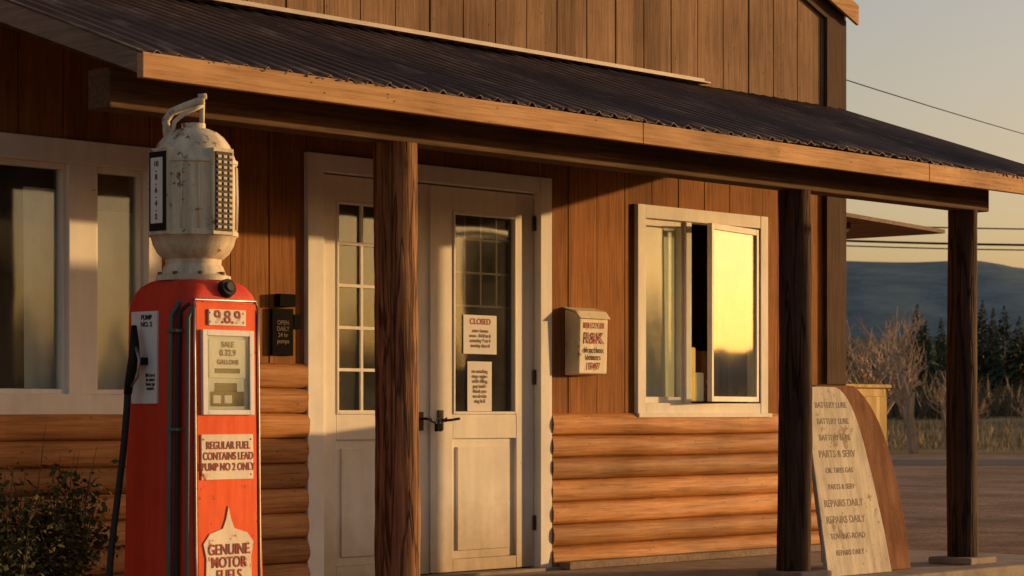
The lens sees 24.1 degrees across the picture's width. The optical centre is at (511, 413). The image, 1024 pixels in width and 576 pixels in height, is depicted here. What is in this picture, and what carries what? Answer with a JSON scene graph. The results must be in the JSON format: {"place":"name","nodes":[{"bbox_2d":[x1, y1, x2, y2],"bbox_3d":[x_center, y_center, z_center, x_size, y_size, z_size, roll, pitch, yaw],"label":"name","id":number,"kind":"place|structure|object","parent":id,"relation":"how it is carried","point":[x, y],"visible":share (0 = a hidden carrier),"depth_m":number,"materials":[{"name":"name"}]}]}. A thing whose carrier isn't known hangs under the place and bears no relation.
{"place":"outdoors","nodes":[
{"label":"outdoors","id":0,"kind":"place"},
{"bbox_2d":[373,141,420,575],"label":"porch post","id":1,"kind":"object","parent":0,"point":[397,529],"visible":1,"depth_m":11.61,"materials":[{"name":"brown wood"}]},
{"bbox_2d":[846,261,1023,337],"bbox_3d":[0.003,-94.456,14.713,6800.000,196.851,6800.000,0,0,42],"label":"hills","id":2,"kind":"structure","parent":0,"point":[877,291],"depth_m":2408.34,"materials":[{"name":"blue"}]},
{"bbox_2d":[846,331,1023,381],"bbox_3d":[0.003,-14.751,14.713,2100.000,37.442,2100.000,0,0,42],"label":"hills","id":3,"kind":"structure","parent":0,"point":[860,339],"depth_m":939.35,"materials":[{"name":"green plant"}]},
{"bbox_2d":[846,0,1023,267],"label":"sky","id":4,"kind":"structure","parent":0,"point":[961,57],"materials":[{"name":"beige"}]},
{"bbox_2d":[887,394,1023,554],"bbox_3d":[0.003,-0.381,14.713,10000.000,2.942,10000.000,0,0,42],"label":"ground","id":5,"kind":"structure","parent":0,"point":[922,492],"depth_m":32.74,"materials":[{"name":"brown soil"}]},
{"bbox_2d":[0,546,19,566],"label":"shrub","id":6,"kind":"object","parent":5,"relation":"on","point":[4,548],"visible":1,"depth_m":11.12,"materials":[{"name":"green plant"}]},
{"bbox_2d":[0,420,78,575],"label":"shrub","id":7,"kind":"object","parent":5,"relation":"on","point":[19,564],"visible":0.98,"depth_m":11.39,"materials":[{"name":"green plant"}]},
{"bbox_2d":[0,447,124,575],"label":"shrub","id":8,"kind":"object","parent":5,"relation":"on","point":[73,566],"visible":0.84,"depth_m":11.62,"materials":[{"name":"green plant"}]},
{"bbox_2d":[106,93,262,575],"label":"vintage fuel pump","id":9,"kind":"object","parent":5,"relation":"on","point":[190,440],"visible":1,"depth_m":9.83,"materials":[{"name":"red paint"}]},
{"bbox_2d":[0,165,510,410],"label":"interior room","id":10,"kind":"object","parent":5,"relation":"on","point":[14,180],"visible":0.03,"depth_m":16.08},
{"bbox_2d":[692,224,746,402],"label":"side walls","id":11,"kind":"structure","parent":5,"relation":"on","point":[730,314],"depth_m":18.01,"materials":[{"name":"wood"}]},
{"bbox_2d":[0,25,823,575],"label":"siding","id":12,"kind":"object","parent":11,"relation":"attached to","point":[42,87],"visible":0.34,"depth_m":14.67,"materials":[{"name":"brown wood"}]},
{"bbox_2d":[23,187,55,388],"bbox_3d":[-2.382,-0.580,12.245,0.020,1.140,0.260,0,0,42],"label":"curtain","id":13,"kind":"object","parent":12,"relation":"hanging from","point":[39,225],"visible":0.56,"depth_m":12.23,"materials":[{"name":"fabric"}]},
{"bbox_2d":[0,414,126,575],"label":"log siding","id":14,"kind":"object","parent":12,"relation":"attached to","point":[22,439],"visible":0.35,"depth_m":12.13,"materials":[{"name":"brown wood"}]},
{"bbox_2d":[0,132,161,413],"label":"store window","id":15,"kind":"structure","parent":12,"relation":"attached to","point":[82,160],"depth_m":12.23,"materials":[{"name":"white paint"}]},
{"bbox_2d":[97,174,132,211],"bbox_3d":[-2.100,-1.195,12.542,0.016,0.270,0.440,0,0,42],"label":"blind","id":16,"kind":"object","parent":15,"relation":"attached to","point":[114,192],"visible":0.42,"depth_m":12.56,"materials":[{"name":"beige fabric"}]},
{"bbox_2d":[97,210,132,389],"bbox_3d":[-2.107,-0.535,12.549,0.016,1.050,0.440,0,0,42],"label":"curtain","id":17,"kind":"object","parent":12,"relation":"hanging from","point":[114,264],"visible":0.35,"depth_m":12.57,"materials":[{"name":"fabric"}]},
{"bbox_2d":[260,363,310,575],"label":"log siding by door","id":18,"kind":"object","parent":12,"relation":"attached to","point":[279,394],"visible":0.46,"depth_m":13.23,"materials":[{"name":"brown wood"}]},
{"bbox_2d":[270,294,300,355],"bbox_3d":[-1.243,-0.490,13.264,0.046,0.340,0.220,0,0,42],"label":"wall sign","id":19,"kind":"object","parent":12,"relation":"attached to","point":[284,323],"visible":1,"depth_m":13.23,"materials":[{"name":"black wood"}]},
{"bbox_2d":[304,152,551,575],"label":"door casing","id":20,"kind":"object","parent":12,"relation":"attached to","point":[317,166],"depth_m":14.18,"materials":[{"name":"white wood"}]},
{"bbox_2d":[324,174,428,575],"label":"door","id":21,"kind":"structure","parent":20,"relation":"in","point":[349,481],"depth_m":13.70,"materials":[{"name":"white wood"}]},
{"bbox_2d":[339,206,374,410],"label":"door leaf left muntins","id":22,"kind":"object","parent":21,"relation":"attached to","point":[360,327],"depth_m":13.77,"materials":[{"name":"white wood"}]},
{"bbox_2d":[429,185,433,572],"bbox_3d":[-0.473,-0.205,14.176,0.011,2.290,0.035,0,0,42],"label":"door astragal","id":23,"kind":"object","parent":21,"relation":"attached to","point":[431,378],"depth_m":14.17,"materials":[{"name":"white wood"}]},
{"bbox_2d":[434,185,532,572],"bbox_3d":[-0.185,-0.203,14.534,0.051,2.297,0.912,0,0,42],"label":"door","id":24,"kind":"structure","parent":20,"relation":"in","point":[483,490],"depth_m":14.53,"materials":[{"name":"white wood"}]},
{"bbox_2d":[419,410,459,430],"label":"door handles and padlock","id":25,"kind":"object","parent":24,"relation":"attached to","point":[439,422],"visible":0.99,"depth_m":14.12,"materials":[{"name":"black metal"}]},
{"bbox_2d":[463,315,496,410],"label":"door notices","id":26,"kind":"object","parent":24,"relation":"attached to","point":[477,366],"depth_m":14.52,"materials":[{"name":"white paper"}]},
{"bbox_2d":[472,369,487,403],"bbox_3d":[-0.194,-0.163,14.517,0.001,0.209,0.140,0,0,42],"label":"notice text","id":27,"kind":"object","parent":26,"relation":"attached to","point":[479,390],"visible":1,"depth_m":14.51},
{"bbox_2d":[470,330,490,347],"bbox_3d":[-0.191,-0.453,14.520,0.001,0.119,0.187,0,0,42],"label":"notice text","id":28,"kind":"object","parent":26,"relation":"attached to","point":[478,340],"visible":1,"depth_m":14.53},
{"bbox_2d":[470,318,490,324],"bbox_3d":[-0.191,-0.557,14.520,0.001,0.037,0.183,0,0,42],"label":"notice title","id":29,"kind":"object","parent":26,"relation":"attached to","point":[480,321],"visible":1,"depth_m":14.53,"materials":[{"name":"paint"}]},
{"bbox_2d":[455,215,510,308],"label":"window muntins","id":30,"kind":"object","parent":24,"relation":"attached to","point":[480,272],"depth_m":14.55,"materials":[{"name":"white wood"}]},
{"bbox_2d":[533,515,535,529],"bbox_3d":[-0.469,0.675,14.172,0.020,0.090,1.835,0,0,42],"label":"hinge","id":31,"kind":"object","parent":20,"relation":"attached to","point":[534,522],"visible":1,"depth_m":14.84,"materials":[{"name":"black metal"}]},
{"bbox_2d":[533,370,535,384],"bbox_3d":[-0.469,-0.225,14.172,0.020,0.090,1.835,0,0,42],"label":"hinge","id":32,"kind":"object","parent":20,"relation":"attached to","point":[534,377],"visible":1,"depth_m":14.84,"materials":[{"name":"metal"}]},
{"bbox_2d":[533,216,535,230],"bbox_3d":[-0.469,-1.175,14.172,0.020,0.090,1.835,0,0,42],"label":"hinge","id":33,"kind":"object","parent":20,"relation":"attached to","point":[534,223],"visible":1,"depth_m":14.84,"materials":[{"name":"black metal"}]},
{"bbox_2d":[185,0,823,105],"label":"siding","id":34,"kind":"object","parent":12,"relation":"on","point":[772,48],"visible":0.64,"depth_m":15.71,"materials":[{"name":"brown wood"}]},
{"bbox_2d":[198,0,710,83],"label":"roof flashing","id":35,"kind":"object","parent":34,"relation":"attached to","point":[397,30],"visible":1,"depth_m":14.19,"materials":[{"name":"metal"}]},
{"bbox_2d":[564,307,609,375],"bbox_3d":[0.474,-0.454,15.092,0.142,0.427,0.291,0,0,42],"label":"wall mailbox","id":36,"kind":"object","parent":12,"relation":"attached to","point":[585,341],"depth_m":15.02,"materials":[{"name":"white metal"}]},
{"bbox_2d":[646,226,673,396],"bbox_3d":[0.906,-0.680,15.877,0.018,1.300,0.620,0,0,42],"label":"curtain","id":37,"kind":"object","parent":12,"relation":"hanging from","point":[659,312],"visible":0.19,"depth_m":15.96,"materials":[{"name":"fabric"}]},
{"bbox_2d":[692,347,707,401],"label":"window shelf goods","id":38,"kind":"object","parent":12,"relation":"attached to","point":[699,376],"depth_m":16.37,"materials":[{"name":"fabric"}]},
{"bbox_2d":[634,204,767,413],"bbox_3d":[1.249,-0.680,16.108,0.120,1.360,1.428,0,0,42],"label":"store window","id":39,"kind":"structure","parent":12,"relation":"attached to","point":[687,217],"depth_m":15.97,"materials":[{"name":"white paint"}]},
{"bbox_2d":[707,223,758,401],"bbox_3d":[1.500,-0.672,16.232,0.035,1.185,0.733,0,0,31],"label":"casement sash","id":40,"kind":"object","parent":39,"relation":"attached to","point":[711,228],"visible":1,"depth_m":16.15,"materials":[{"name":"white wood"}]},
{"bbox_2d":[804,0,845,383],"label":"corner and frieze boards","id":41,"kind":"object","parent":11,"relation":"attached to","point":[833,16],"visible":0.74,"depth_m":17.18,"materials":[{"name":"brown wood"}]},
{"bbox_2d":[828,0,858,24],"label":"board","id":42,"kind":"structure","parent":11,"relation":"on","point":[849,9],"depth_m":17.22,"materials":[{"name":"wood"}]},
{"bbox_2d":[846,213,944,238],"bbox_3d":[1.564,-1.245,19.575,3.200,0.630,2.190,0,0,42],"label":"side awning","id":43,"kind":"object","parent":11,"relation":"attached to","point":[859,226],"visible":0.14,"depth_m":19.08,"materials":[{"name":"brown wood"}]},
{"bbox_2d":[485,550,1023,575],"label":"porch slab","id":44,"kind":"structure","parent":5,"relation":"on","point":[1003,565],"depth_m":15.13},
{"bbox_2d":[420,567,561,575],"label":"door threshold","id":45,"kind":"object","parent":44,"relation":"on","point":[498,571],"depth_m":14.50,"materials":[{"name":"brown wood"}]},
{"bbox_2d":[552,413,819,566],"bbox_3d":[1.244,0.483,16.010,0.059,0.977,2.970,0,0,42],"label":"log siding","id":46,"kind":"object","parent":44,"relation":"on","point":[720,445],"visible":0.77,"depth_m":15.70,"materials":[{"name":"brown wood"}]},
{"bbox_2d":[0,157,771,416],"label":"window sashes","id":47,"kind":"object","parent":46,"relation":"on","point":[676,226],"depth_m":12.56,"materials":[{"name":"white paint"}]},
{"bbox_2d":[559,544,820,569],"bbox_3d":[1.298,0.944,15.961,0.090,0.048,2.910,0,0,42],"label":"sill plank","id":48,"kind":"object","parent":44,"relation":"on","point":[635,560],"visible":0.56,"depth_m":15.60,"materials":[{"name":"brown wood"}]},
{"bbox_2d":[776,189,812,570],"bbox_3d":[1.667,-0.188,14.167,0.207,2.255,0.214,0,0,42],"label":"porch post","id":49,"kind":"object","parent":44,"relation":"on","point":[795,439],"visible":1,"depth_m":14.09,"materials":[{"name":"brown wood"}]},
{"bbox_2d":[88,67,988,212],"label":"porch beam","id":50,"kind":"structure","parent":49,"relation":"on","point":[115,90],"depth_m":12.13,"materials":[{"name":"brown wood"}]},
{"bbox_2d":[0,22,929,182],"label":"porch rafters","id":51,"kind":"object","parent":50,"relation":"on","point":[56,44],"visible":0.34,"depth_m":10.77,"materials":[{"name":"brown wood"}]},
{"bbox_2d":[5,0,1023,178],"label":"porch roof sheets","id":52,"kind":"object","parent":51,"relation":"on","point":[214,33],"visible":1,"depth_m":12.86,"materials":[{"name":"grey metal"}]},
{"bbox_2d":[0,0,142,71],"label":"porch rake boards","id":53,"kind":"object","parent":52,"relation":"attached to","point":[45,27],"visible":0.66,"depth_m":10.37,"materials":[{"name":"brown wood"}]},
{"bbox_2d":[137,52,1023,194],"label":"porch fascia","id":54,"kind":"structure","parent":51,"relation":"attached to","point":[184,70],"depth_m":11.86,"materials":[{"name":"brown wood"}]},
{"bbox_2d":[757,569,831,575],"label":"post footing","id":55,"kind":"object","parent":44,"relation":"on","point":[775,572],"visible":0.85,"depth_m":14.07,"materials":[{"name":"concrete"}]},
{"bbox_2d":[812,387,890,575],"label":"weathered sign board","id":56,"kind":"object","parent":44,"relation":"on","point":[851,531],"visible":1,"depth_m":14.46,"materials":[{"name":"beige wood"}]},
{"bbox_2d":[817,384,891,561],"bbox_3d":[2.156,0.393,15.113,0.220,1.155,0.520,0,0,42],"label":"yellow cabinet","id":57,"kind":"object","parent":44,"relation":"on","point":[875,395],"visible":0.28,"depth_m":15.13,"materials":[{"name":"paint"}]},
{"bbox_2d":[812,385,910,569],"bbox_3d":[2.145,0.398,14.785,0.236,1.140,0.780,0,0,42],"label":"rusty curved sign","id":58,"kind":"object","parent":44,"relation":"on","point":[883,475],"visible":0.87,"depth_m":14.91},
{"bbox_2d":[928,555,995,564],"bbox_3d":[2.919,0.948,15.555,0.320,0.045,0.320,0,0,42],"label":"post footing","id":59,"kind":"object","parent":44,"relation":"on","point":[946,559],"visible":0.89,"depth_m":15.44,"materials":[{"name":"concrete"}]},
{"bbox_2d":[946,210,977,556],"bbox_3d":[2.917,-0.188,15.553,0.202,2.255,0.210,0,0,42],"label":"porch post","id":60,"kind":"object","parent":59,"relation":"on","point":[961,457],"visible":1,"depth_m":15.47,"materials":[{"name":"brown wood"}]},
{"bbox_2d":[846,312,927,445],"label":"bare tree","id":61,"kind":"object","parent":5,"relation":"on","point":[863,374],"visible":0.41,"depth_m":74.18,"materials":[{"name":"brown plant"}]},
{"bbox_2d":[846,306,928,404],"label":"bare tree","id":62,"kind":"object","parent":5,"relation":"on","point":[879,379],"visible":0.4,"depth_m":70.49,"materials":[{"name":"brown plant"}]},
{"bbox_2d":[862,312,930,453],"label":"bare tree","id":63,"kind":"object","parent":5,"relation":"on","point":[907,394],"visible":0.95,"depth_m":64.83,"materials":[{"name":"brown plant"}]},
{"bbox_2d":[846,300,1023,394],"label":"distant pine trees","id":64,"kind":"object","parent":5,"relation":"on","point":[994,365],"visible":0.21,"depth_m":181.82,"materials":[{"name":"green plant"}]},
{"bbox_2d":[846,370,1023,419],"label":"brush","id":65,"kind":"object","parent":5,"relation":"on","point":[925,410],"visible":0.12,"depth_m":105.47,"materials":[{"name":"brown plant"}]},
{"bbox_2d":[846,79,1023,250],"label":"power line","id":66,"kind":"object","parent":5,"relation":"on","point":[935,243],"visible":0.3,"depth_m":71.21,"materials":[{"name":"black metal"}]},
{"bbox_2d":[923,369,983,444],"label":"bare tree","id":67,"kind":"object","parent":5,"relation":"on","point":[943,408],"visible":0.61,"depth_m":76.36,"materials":[{"name":"brown plant"}]},
{"bbox_2d":[887,414,1023,450],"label":"dry grass","id":68,"kind":"structure","parent":5,"relation":"on","point":[979,431],"depth_m":83.29,"materials":[{"name":"brown plant"}]},
{"bbox_2d":[977,397,992,421],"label":"bare tree","id":69,"kind":"object","parent":5,"relation":"on","point":[982,407],"visible":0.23,"depth_m":72.86,"materials":[{"name":"brown plant"}]},
{"bbox_2d":[1010,380,1023,417],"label":"bare tree","id":70,"kind":"object","parent":5,"relation":"on","point":[1022,414],"visible":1,"depth_m":73.04,"materials":[{"name":"brown plant"}]},
{"bbox_2d":[891,459,1023,464],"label":"road","id":71,"kind":"structure","parent":0,"point":[943,461],"depth_m":54.31,"materials":[{"name":"asphalt"}]}
]}

